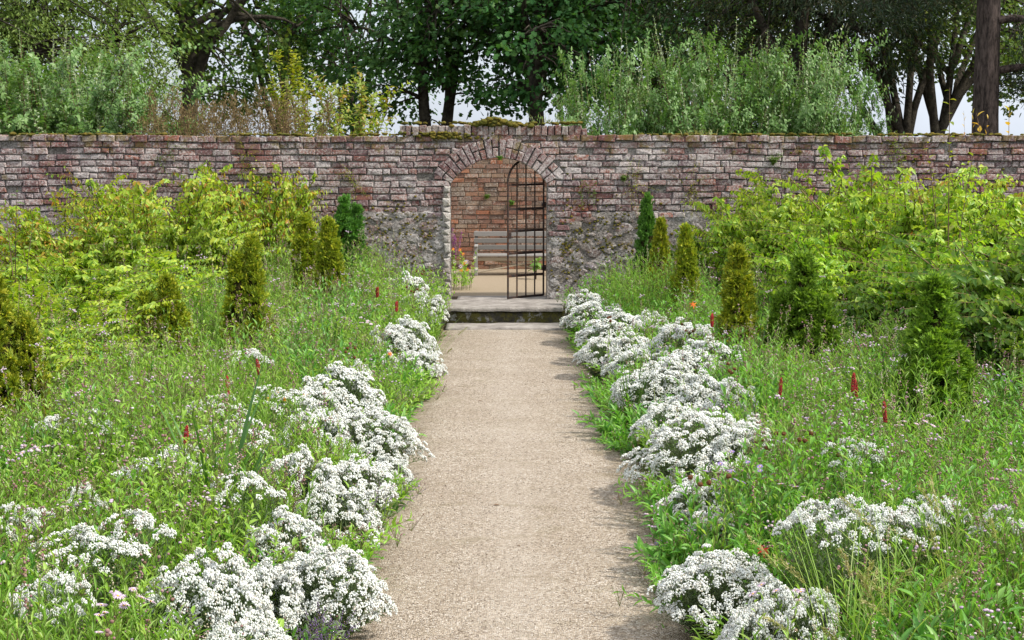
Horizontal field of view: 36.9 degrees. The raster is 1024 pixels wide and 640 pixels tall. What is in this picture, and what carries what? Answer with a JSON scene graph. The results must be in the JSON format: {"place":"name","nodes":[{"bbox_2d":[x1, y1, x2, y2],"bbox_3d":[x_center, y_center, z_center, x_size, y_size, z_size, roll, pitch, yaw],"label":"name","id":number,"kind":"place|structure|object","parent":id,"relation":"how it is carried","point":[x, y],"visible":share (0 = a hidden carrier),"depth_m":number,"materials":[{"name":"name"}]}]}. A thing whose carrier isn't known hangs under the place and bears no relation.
{"place":"outdoors","nodes":[
{"label":"outdoors","id":0,"kind":"place"},
{"bbox_2d":[48,325,841,639],"bbox_3d":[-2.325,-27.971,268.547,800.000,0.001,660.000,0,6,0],"label":"ground","id":1,"kind":"structure","parent":0,"point":[444,329],"depth_m":10.95,"materials":[{"name":"soil"}]},
{"bbox_2d":[0,270,52,443],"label":"columnar conifer","id":2,"kind":"object","parent":1,"relation":"on","point":[18,355],"visible":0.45,"depth_m":10.52,"materials":[{"name":"green plant"}]},
{"bbox_2d":[8,568,97,639],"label":"white flower mound","id":3,"kind":"object","parent":1,"relation":"on","point":[68,588],"visible":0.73,"depth_m":5.85,"materials":[{"name":"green plant"}]},
{"bbox_2d":[0,19,118,134],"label":"tall shrub","id":4,"kind":"object","parent":1,"relation":"on","point":[51,115],"visible":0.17,"depth_m":27.74,"materials":[{"name":"green plant"}]},
{"bbox_2d":[0,30,152,131],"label":"tall shrub","id":5,"kind":"object","parent":1,"relation":"on","point":[79,71],"visible":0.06,"depth_m":30.28,"materials":[{"name":"green plant"}]},
{"bbox_2d":[27,522,151,639],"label":"white flower mound","id":6,"kind":"object","parent":1,"relation":"on","point":[87,536],"visible":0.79,"depth_m":6.55,"materials":[{"name":"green plant"}]},
{"bbox_2d":[24,318,169,406],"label":"hedge shrub","id":7,"kind":"object","parent":1,"relation":"on","point":[56,341],"visible":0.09,"depth_m":11.70,"materials":[{"name":"green plant"}]},
{"bbox_2d":[0,192,195,284],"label":"hedge shrub","id":8,"kind":"object","parent":1,"relation":"on","point":[42,238],"visible":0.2,"depth_m":17.75,"materials":[{"name":"green plant"}]},
{"bbox_2d":[12,282,187,369],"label":"hedge shrub","id":9,"kind":"object","parent":1,"relation":"on","point":[78,305],"visible":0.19,"depth_m":13.36,"materials":[{"name":"green plant"}]},
{"bbox_2d":[0,0,207,132],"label":"pale tree","id":10,"kind":"object","parent":1,"relation":"on","point":[21,15],"visible":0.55,"depth_m":37.06,"materials":[{"name":"green plant"}]},
{"bbox_2d":[0,37,210,135],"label":"tall shrub","id":11,"kind":"object","parent":1,"relation":"on","point":[96,104],"visible":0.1,"depth_m":27.43,"materials":[{"name":"green plant"}]},
{"bbox_2d":[3,262,218,339],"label":"hedge shrub","id":12,"kind":"object","parent":1,"relation":"on","point":[118,291],"visible":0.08,"depth_m":14.96,"materials":[{"name":"green plant"}]},
{"bbox_2d":[0,244,227,307],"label":"hedge shrub","id":13,"kind":"object","parent":1,"relation":"on","point":[80,278],"visible":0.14,"depth_m":15.91,"materials":[{"name":"green plant"}]},
{"bbox_2d":[5,49,236,135],"bbox_3d":[-7.232,-2.933,28.139,3.366,4.129,3.209,4,7,30],"label":"tall shrub","id":14,"kind":"object","parent":1,"relation":"on","point":[120,114],"visible":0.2,"depth_m":27.28,"materials":[{"name":"green plant"}]},
{"bbox_2d":[97,508,176,639],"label":"white flower mound","id":15,"kind":"object","parent":1,"relation":"on","point":[146,519],"visible":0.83,"depth_m":6.78,"materials":[{"name":"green plant"}]},
{"bbox_2d":[45,165,274,270],"bbox_3d":[-4.345,-0.886,19.113,3.013,2.094,3.152,-6,9,-45],"label":"hedge shrub","id":16,"kind":"object","parent":1,"relation":"on","point":[110,197],"visible":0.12,"depth_m":18.51,"materials":[{"name":"green plant"}]},
{"bbox_2d":[120,86,201,135],"bbox_3d":[-6.209,-2.488,27.405,1.374,3.403,1.313,-4,7,-31],"label":"dry plume","id":17,"kind":"object","parent":1,"relation":"on","point":[155,125],"visible":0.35,"depth_m":27.11,"materials":[{"name":"brown plant"}]},
{"bbox_2d":[133,271,197,391],"bbox_3d":[-3.108,0.180,13.665,0.645,1.246,0.465,0,6,0],"label":"columnar conifer","id":18,"kind":"object","parent":1,"relation":"on","point":[168,285],"visible":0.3,"depth_m":13.58,"materials":[{"name":"plant"}]},
{"bbox_2d":[46,178,288,303],"bbox_3d":[-3.998,-0.733,18.392,2.829,1.948,2.682,0,6,3],"label":"hedge shrub","id":19,"kind":"object","parent":1,"relation":"on","point":[214,242],"visible":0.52,"depth_m":17.64,"materials":[{"name":"green plant"}]},
{"bbox_2d":[136,542,278,639],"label":"white flower mound","id":20,"kind":"object","parent":1,"relation":"on","point":[212,603],"visible":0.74,"depth_m":6.54,"materials":[{"name":"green plant"}]},
{"bbox_2d":[171,86,247,136],"bbox_3d":[-5.289,-2.471,27.343,1.366,3.384,1.306,4,8,34],"label":"dry plume","id":21,"kind":"object","parent":1,"relation":"on","point":[182,112],"visible":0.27,"depth_m":27.11,"materials":[{"name":"brown plant"}]},
{"bbox_2d":[48,0,375,135],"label":"sycamore tree","id":22,"kind":"object","parent":1,"relation":"on","point":[217,26],"visible":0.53,"depth_m":43.02,"materials":[{"name":"green plant"}]},
{"bbox_2d":[98,358,327,561],"bbox_3d":[-1.543,0.810,8.290,1.066,1.132,1.147,3,7,27],"label":"strap leaf clump","id":23,"kind":"object","parent":1,"relation":"on","point":[244,434],"visible":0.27,"depth_m":8.18,"materials":[{"name":"plant"}]},
{"bbox_2d":[0,211,429,639],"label":"tall stems","id":24,"kind":"object","parent":1,"relation":"on","point":[108,632],"visible":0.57,"depth_m":9.34,"materials":[{"name":"green plant"}]},
{"bbox_2d":[0,251,436,639],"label":"meadow grass","id":25,"kind":"structure","parent":1,"relation":"on","point":[183,435],"depth_m":9.46,"materials":[{"name":"plant"}]},
{"bbox_2d":[0,213,454,639],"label":"aster foliage","id":26,"kind":"object","parent":1,"relation":"on","point":[211,360],"visible":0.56,"depth_m":8.94,"materials":[{"name":"green plant"}]},
{"bbox_2d":[199,611,291,639],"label":"white flower mound","id":27,"kind":"object","parent":1,"relation":"on","point":[251,628],"visible":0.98,"depth_m":6.10,"materials":[{"name":"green plant"}]},
{"bbox_2d":[208,471,286,560],"bbox_3d":[-1.327,1.100,7.731,0.391,0.683,0.379,-1,7,-9],"label":"white flower mound","id":28,"kind":"object","parent":1,"relation":"on","point":[271,491],"visible":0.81,"depth_m":7.63,"materials":[{"name":"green plant"}]},
{"bbox_2d":[219,229,276,373],"bbox_3d":[-2.359,-0.016,13.777,0.558,1.588,0.449,-3,7,-22],"label":"columnar conifer","id":29,"kind":"object","parent":1,"relation":"on","point":[248,286],"visible":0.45,"depth_m":13.69,"materials":[{"name":"plant"}]},
{"bbox_2d":[165,159,331,273],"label":"hedge shrub","id":30,"kind":"object","parent":1,"relation":"on","point":[281,213],"visible":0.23,"depth_m":19.81,"materials":[{"name":"green plant"}]},
{"bbox_2d":[224,557,306,638],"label":"white flower mound","id":31,"kind":"object","parent":1,"relation":"on","point":[265,569],"visible":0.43,"depth_m":6.87,"materials":[{"name":"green plant"}]},
{"bbox_2d":[226,79,310,136],"bbox_3d":[-4.378,-2.548,27.495,1.351,3.502,1.414,1,7,10],"label":"dry plume","id":32,"kind":"object","parent":1,"relation":"on","point":[261,116],"visible":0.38,"depth_m":27.39,"materials":[{"name":"brown plant"}]},
{"bbox_2d":[155,0,391,135],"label":"sycamore tree","id":33,"kind":"object","parent":1,"relation":"on","point":[252,39],"visible":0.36,"depth_m":46.15,"materials":[{"name":"green plant"}]},
{"bbox_2d":[241,505,333,599],"bbox_3d":[-1.126,1.180,7.597,0.496,0.555,0.499,3,7,28],"label":"white flower mound","id":34,"kind":"object","parent":1,"relation":"on","point":[293,519],"visible":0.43,"depth_m":7.49,"materials":[{"name":"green plant"}]},
{"bbox_2d":[264,49,312,136],"bbox_3d":[-4.337,-3.213,30.275,1.007,4.202,0.691,-4,8,-35],"label":"yellow sapling","id":35,"kind":"object","parent":1,"relation":"on","point":[292,64],"visible":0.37,"depth_m":30.08,"materials":[{"name":"green plant"}]},
{"bbox_2d":[263,443,343,526],"bbox_3d":[-1.220,1.012,8.871,0.533,0.604,0.530,0,6,-3],"label":"white flower mound","id":36,"kind":"object","parent":1,"relation":"on","point":[327,472],"visible":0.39,"depth_m":8.81,"materials":[{"name":"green plant"}]},
{"bbox_2d":[288,211,318,301],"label":"columnar conifer","id":37,"kind":"object","parent":1,"relation":"on","point":[302,241],"visible":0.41,"depth_m":18.18,"materials":[{"name":"plant"}]},
{"bbox_2d":[272,402,353,461],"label":"white flower mound","id":38,"kind":"object","parent":1,"relation":"on","point":[323,418],"visible":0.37,"depth_m":10.28,"materials":[{"name":"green plant"}]},
{"bbox_2d":[255,539,397,639],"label":"white flower mound","id":39,"kind":"object","parent":1,"relation":"on","point":[311,571],"visible":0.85,"depth_m":7.02,"materials":[{"name":"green plant"}]},
{"bbox_2d":[311,214,350,303],"bbox_3d":[-2.072,-0.422,17.445,0.491,1.570,0.576,-3,7,-28],"label":"columnar conifer","id":40,"kind":"object","parent":1,"relation":"on","point":[329,255],"visible":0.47,"depth_m":17.31,"materials":[{"name":"plant"}]},
{"bbox_2d":[293,482,383,549],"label":"white flower mound","id":41,"kind":"object","parent":1,"relation":"on","point":[347,516],"visible":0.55,"depth_m":8.44,"materials":[{"name":"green plant"}]},
{"bbox_2d":[266,66,413,136],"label":"shrub","id":42,"kind":"object","parent":1,"relation":"on","point":[344,96],"visible":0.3,"depth_m":28.85,"materials":[{"name":"green plant"}]},
{"bbox_2d":[301,361,386,419],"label":"white flower mound","id":43,"kind":"object","parent":1,"relation":"on","point":[367,396],"visible":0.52,"depth_m":11.93,"materials":[{"name":"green plant"}]},
{"bbox_2d":[334,194,370,285],"bbox_3d":[-2.051,-0.756,19.604,0.631,1.749,0.525,-1,7,-13],"label":"columnar conifer","id":44,"kind":"object","parent":1,"relation":"on","point":[352,218],"visible":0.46,"depth_m":19.49,"materials":[{"name":"plant"}]},
{"bbox_2d":[252,0,458,136],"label":"sycamore tree","id":45,"kind":"object","parent":1,"relation":"on","point":[351,127],"visible":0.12,"depth_m":49.05,"materials":[{"name":"green plant"}]},
{"bbox_2d":[328,453,398,517],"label":"white flower mound","id":46,"kind":"object","parent":1,"relation":"on","point":[342,469],"visible":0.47,"depth_m":9.10,"materials":[{"name":"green plant"}]},
{"bbox_2d":[313,401,434,470],"bbox_3d":[-0.974,0.840,10.597,0.860,0.558,0.874,-4,8,-33],"label":"white flower mound","id":47,"kind":"object","parent":1,"relation":"on","point":[378,441],"visible":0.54,"depth_m":10.43,"materials":[{"name":"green plant"}]},
{"bbox_2d":[381,314,439,364],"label":"white flower mound","id":48,"kind":"object","parent":1,"relation":"on","point":[412,340],"visible":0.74,"depth_m":15.41,"materials":[{"name":"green plant"}]},
{"bbox_2d":[267,0,595,127],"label":"sycamore tree","id":49,"kind":"object","parent":1,"relation":"on","point":[372,57],"visible":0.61,"depth_m":42.61,"materials":[{"name":"green plant"}]},
{"bbox_2d":[451,158,545,268],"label":"brick wall","id":50,"kind":"structure","parent":1,"relation":"on","point":[473,209],"depth_m":26.15,"materials":[{"name":"brown brick"}]},
{"bbox_2d":[440,296,568,324],"bbox_3d":[-0.089,-0.136,20.709,1.748,0.246,1.638,0,6,0],"label":"stone step","id":51,"kind":"object","parent":1,"relation":"on","point":[495,309],"visible":0.82,"depth_m":19.96,"materials":[{"name":"stone"}]},
{"bbox_2d":[445,322,564,329],"bbox_3d":[-0.086,0.096,19.551,1.515,0.072,0.636,0,6,0],"label":"kerb stone","id":52,"kind":"object","parent":1,"relation":"on","point":[508,326],"visible":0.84,"depth_m":19.42,"materials":[{"name":"stone"}]},
{"bbox_2d":[0,116,1023,307],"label":"garden wall","id":53,"kind":"structure","parent":1,"relation":"on","point":[405,180],"depth_m":20.82,"materials":[{"name":"brick"}]},
{"bbox_2d":[507,161,545,298],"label":"iron gate","id":54,"kind":"structure","parent":53,"relation":"attached to","point":[526,230],"depth_m":21.11,"materials":[{"name":"metal"}]},
{"bbox_2d":[371,0,707,125],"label":"sycamore tree","id":55,"kind":"object","parent":1,"relation":"on","point":[535,72],"visible":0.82,"depth_m":40.57,"materials":[{"name":"green plant"}]},
{"bbox_2d":[392,0,717,118],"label":"sycamore tree","id":56,"kind":"object","parent":1,"relation":"on","point":[591,20],"visible":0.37,"depth_m":42.09,"materials":[{"name":"green plant"}]},
{"bbox_2d":[572,332,626,379],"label":"white flower mound","id":57,"kind":"object","parent":1,"relation":"on","point":[583,353],"visible":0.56,"depth_m":15.05,"materials":[{"name":"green plant"}]},
{"bbox_2d":[574,308,652,351],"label":"white flower mound","id":58,"kind":"object","parent":1,"relation":"on","point":[585,333],"visible":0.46,"depth_m":16.04,"materials":[{"name":"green plant"}]},
{"bbox_2d":[526,37,707,135],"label":"tall shrub","id":59,"kind":"object","parent":1,"relation":"on","point":[605,81],"visible":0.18,"depth_m":27.77,"materials":[{"name":"green plant"}]},
{"bbox_2d":[632,191,655,310],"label":"columnar conifer","id":60,"kind":"object","parent":1,"relation":"on","point":[646,223],"visible":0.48,"depth_m":19.70,"materials":[{"name":"plant"}]},
{"bbox_2d":[644,216,671,310],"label":"columnar conifer","id":61,"kind":"object","parent":1,"relation":"on","point":[661,238],"visible":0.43,"depth_m":18.28,"materials":[{"name":"plant"}]},
{"bbox_2d":[610,357,707,413],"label":"white flower mound","id":62,"kind":"object","parent":1,"relation":"on","point":[660,371],"visible":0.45,"depth_m":12.48,"materials":[{"name":"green plant"}]},
{"bbox_2d":[594,28,724,135],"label":"tall shrub","id":63,"kind":"object","parent":1,"relation":"on","point":[647,69],"visible":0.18,"depth_m":28.62,"materials":[{"name":"green plant"}]},
{"bbox_2d":[628,397,701,446],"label":"white flower mound","id":64,"kind":"object","parent":1,"relation":"on","point":[653,410],"visible":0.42,"depth_m":11.21,"materials":[{"name":"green plant"}]},
{"bbox_2d":[647,317,714,353],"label":"white flower mound","id":65,"kind":"object","parent":1,"relation":"on","point":[664,335],"visible":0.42,"depth_m":14.49,"materials":[{"name":"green plant"}]},
{"bbox_2d":[667,221,700,315],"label":"columnar conifer","id":66,"kind":"object","parent":1,"relation":"on","point":[686,254],"visible":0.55,"depth_m":16.98,"materials":[{"name":"plant"}]},
{"bbox_2d":[654,475,726,532],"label":"white flower mound","id":67,"kind":"object","parent":1,"relation":"on","point":[681,504],"visible":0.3,"depth_m":8.91,"materials":[{"name":"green plant"}]},
{"bbox_2d":[616,406,774,495],"bbox_3d":[1.184,0.875,9.933,1.046,0.638,1.064,2,7,21],"label":"white flower mound","id":68,"kind":"object","parent":1,"relation":"on","point":[710,427],"visible":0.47,"depth_m":9.78,"materials":[{"name":"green plant"}]},
{"bbox_2d":[663,369,734,418],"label":"white flower mound","id":69,"kind":"object","parent":1,"relation":"on","point":[690,392],"visible":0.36,"depth_m":11.69,"materials":[{"name":"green plant"}]},
{"bbox_2d":[611,16,794,135],"bbox_3d":[3.604,-3.233,28.339,2.710,4.683,2.842,-3,7,-23],"label":"tall shrub","id":70,"kind":"object","parent":1,"relation":"on","point":[737,108],"visible":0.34,"depth_m":27.69,"materials":[{"name":"green plant"}]},
{"bbox_2d":[646,543,790,639],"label":"white flower mound","id":71,"kind":"object","parent":1,"relation":"on","point":[682,583],"visible":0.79,"depth_m":7.04,"materials":[{"name":"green plant"}]},
{"bbox_2d":[714,241,763,360],"bbox_3d":[2.073,0.006,14.100,0.512,1.465,0.601,4,8,33],"label":"columnar conifer","id":72,"kind":"object","parent":1,"relation":"on","point":[738,287],"visible":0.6,"depth_m":13.96,"materials":[{"name":"plant"}]},
{"bbox_2d":[596,0,889,110],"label":"multi stem tree","id":73,"kind":"object","parent":1,"relation":"on","point":[683,42],"visible":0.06,"depth_m":44.94,"materials":[{"name":"green plant"}]},
{"bbox_2d":[716,601,793,639],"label":"white flower mound","id":74,"kind":"object","parent":1,"relation":"on","point":[736,618],"visible":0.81,"depth_m":6.35,"materials":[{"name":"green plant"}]},
{"bbox_2d":[653,23,887,136],"bbox_3d":[4.722,-3.282,29.024,4.175,4.628,4.093,-5,8,-36],"label":"tall shrub","id":75,"kind":"object","parent":1,"relation":"on","point":[820,109],"visible":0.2,"depth_m":28.09,"materials":[{"name":"green plant"}]},
{"bbox_2d":[694,197,852,301],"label":"hedge shrub","id":76,"kind":"object","parent":1,"relation":"on","point":[723,241],"visible":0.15,"depth_m":18.51,"materials":[{"name":"green plant"}]},
{"bbox_2d":[722,574,845,639],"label":"white flower mound","id":77,"kind":"object","parent":1,"relation":"on","point":[785,597],"visible":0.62,"depth_m":6.41,"materials":[{"name":"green plant"}]},
{"bbox_2d":[555,247,1023,639],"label":"aster foliage","id":78,"kind":"object","parent":1,"relation":"on","point":[614,430],"visible":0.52,"depth_m":8.66,"materials":[{"name":"green plant"}]},
{"bbox_2d":[674,153,905,273],"bbox_3d":[3.391,-0.955,19.120,3.112,2.229,2.950,3,7,26],"label":"hedge shrub","id":79,"kind":"object","parent":1,"relation":"on","point":[757,209],"visible":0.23,"depth_m":18.90,"materials":[{"name":"green plant"}]},
{"bbox_2d":[699,37,898,136],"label":"tall shrub","id":80,"kind":"object","parent":1,"relation":"on","point":[740,71],"visible":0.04,"depth_m":29.78,"materials":[{"name":"green plant"}]},
{"bbox_2d":[584,0,1014,107],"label":"dark pine","id":81,"kind":"object","parent":1,"relation":"on","point":[801,19],"visible":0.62,"depth_m":36.68,"materials":[{"name":"green plant"}]},
{"bbox_2d":[738,31,864,136],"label":"tall shrub","id":82,"kind":"object","parent":1,"relation":"on","point":[802,125],"visible":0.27,"depth_m":27.85,"materials":[{"name":"green plant"}]},
{"bbox_2d":[760,249,843,370],"bbox_3d":[2.663,0.043,14.058,0.878,1.408,0.685,2,7,18],"label":"columnar conifer","id":83,"kind":"object","parent":1,"relation":"on","point":[802,298],"visible":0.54,"depth_m":13.88,"materials":[{"name":"green plant"}]},
{"bbox_2d":[592,241,1023,639],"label":"tall stems","id":84,"kind":"object","parent":1,"relation":"on","point":[1011,470],"visible":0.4,"depth_m":9.30,"materials":[{"name":"green plant"}]},
{"bbox_2d":[772,498,845,623],"bbox_3d":[1.336,1.174,6.982,0.310,0.702,0.301,5,8,35],"label":"white flower mound","id":85,"kind":"object","parent":1,"relation":"on","point":[788,522],"visible":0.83,"depth_m":6.96,"materials":[{"name":"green plant"}]},
{"bbox_2d":[766,69,903,136],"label":"tall shrub","id":86,"kind":"object","parent":1,"relation":"on","point":[857,119],"visible":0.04,"depth_m":29.18,"materials":[{"name":"green plant"}]},
{"bbox_2d":[746,217,956,336],"bbox_3d":[3.674,-0.323,16.554,2.512,1.542,2.679,3,7,25],"label":"hedge shrub","id":87,"kind":"object","parent":1,"relation":"on","point":[830,264],"visible":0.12,"depth_m":16.30,"materials":[{"name":"green plant"}]},
{"bbox_2d":[795,494,914,623],"bbox_3d":[1.546,1.155,6.923,0.495,0.753,0.542,3,7,28],"label":"white flower mound","id":88,"kind":"object","parent":1,"relation":"on","point":[847,520],"visible":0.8,"depth_m":6.86,"materials":[{"name":"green plant"}]},
{"bbox_2d":[689,0,1023,135],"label":"spreading tree","id":89,"kind":"object","parent":1,"relation":"on","point":[905,123],"visible":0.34,"depth_m":39.30,"materials":[{"name":"green plant"}]},
{"bbox_2d":[723,457,1023,639],"bbox_3d":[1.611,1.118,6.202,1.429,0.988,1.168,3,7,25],"label":"seeded grass","id":90,"kind":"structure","parent":1,"relation":"on","point":[871,589],"depth_m":6.31,"materials":[{"name":"plant"}]},
{"bbox_2d":[758,144,1023,291],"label":"hedge shrub","id":91,"kind":"object","parent":1,"relation":"on","point":[902,219],"visible":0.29,"depth_m":16.81,"materials":[{"name":"green plant"}]},
{"bbox_2d":[865,502,945,616],"bbox_3d":[1.782,1.175,6.974,0.341,0.702,0.351,1,6,5],"label":"white flower mound","id":92,"kind":"object","parent":1,"relation":"on","point":[909,534],"visible":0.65,"depth_m":6.91,"materials":[{"name":"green plant"}]},
{"bbox_2d":[819,251,997,356],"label":"hedge shrub","id":93,"kind":"object","parent":1,"relation":"on","point":[870,305],"visible":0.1,"depth_m":14.59,"materials":[{"name":"green plant"}]},
{"bbox_2d":[817,0,1023,135],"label":"pine tree","id":94,"kind":"object","parent":1,"relation":"on","point":[988,68],"visible":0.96,"depth_m":29.60,"materials":[{"name":"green plant"}]},
{"bbox_2d":[817,212,1023,326],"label":"hedge shrub","id":95,"kind":"object","parent":1,"relation":"on","point":[945,258],"visible":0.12,"depth_m":14.55,"materials":[{"name":"green plant"}]},
{"bbox_2d":[848,165,1023,239],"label":"hedge shrub","id":96,"kind":"object","parent":1,"relation":"on","point":[913,196],"visible":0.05,"depth_m":18.36,"materials":[{"name":"green plant"}]},
{"bbox_2d":[887,270,990,456],"bbox_3d":[3.076,0.363,11.035,0.795,1.450,1.019,0,6,3],"label":"columnar conifer","id":97,"kind":"object","parent":1,"relation":"on","point":[933,333],"visible":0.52,"depth_m":10.88,"materials":[{"name":"green plant"}]},
{"bbox_2d":[854,229,1023,372],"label":"hedge shrub","id":98,"kind":"object","parent":1,"relation":"on","point":[983,282],"visible":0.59,"depth_m":12.72,"materials":[{"name":"green plant"}]},
{"bbox_2d":[945,223,1023,341],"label":"hedge shrub","id":99,"kind":"object","parent":1,"relation":"on","point":[1013,278],"visible":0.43,"depth_m":13.03,"materials":[{"name":"green plant"}]},
{"bbox_2d":[966,188,1023,250],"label":"hedge shrub","id":100,"kind":"object","parent":1,"relation":"on","point":[1012,203],"visible":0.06,"depth_m":16.76,"materials":[{"name":"green plant"}]},
{"bbox_2d":[987,287,1023,366],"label":"hedge shrub","id":101,"kind":"object","parent":1,"relation":"on","point":[1019,319],"visible":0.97,"depth_m":11.86,"materials":[{"name":"green plant"}]},
{"bbox_2d":[451,269,545,298],"bbox_3d":[-0.207,-0.524,24.193,26.000,0.220,5.400,0,6,0],"label":"sandy court","id":102,"kind":"object","parent":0,"point":[491,283],"visible":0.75,"depth_m":23.34,"materials":[{"name":"sand"}]},
{"bbox_2d":[473,231,545,275],"bbox_3d":[0.079,-1.095,25.139,1.410,0.702,0.564,0,6,0],"label":"garden bench","id":103,"kind":"object","parent":102,"relation":"on","point":[498,257],"visible":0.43,"depth_m":25.29,"materials":[{"name":"grey wood"}]},
{"bbox_2d":[0,0,1023,136],"label":"sky","id":104,"kind":"structure","parent":0,"point":[922,125],"materials":[{"name":"white"}]},
{"bbox_2d":[327,330,709,639],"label":"path","id":105,"kind":"structure","parent":0,"point":[532,527],"depth_m":9.44,"materials":[{"name":"beige gravel"}]},
{"bbox_2d":[582,252,1023,639],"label":"meadow grass","id":106,"kind":"structure","parent":0,"point":[843,470],"depth_m":8.75,"materials":[{"name":"plant"}]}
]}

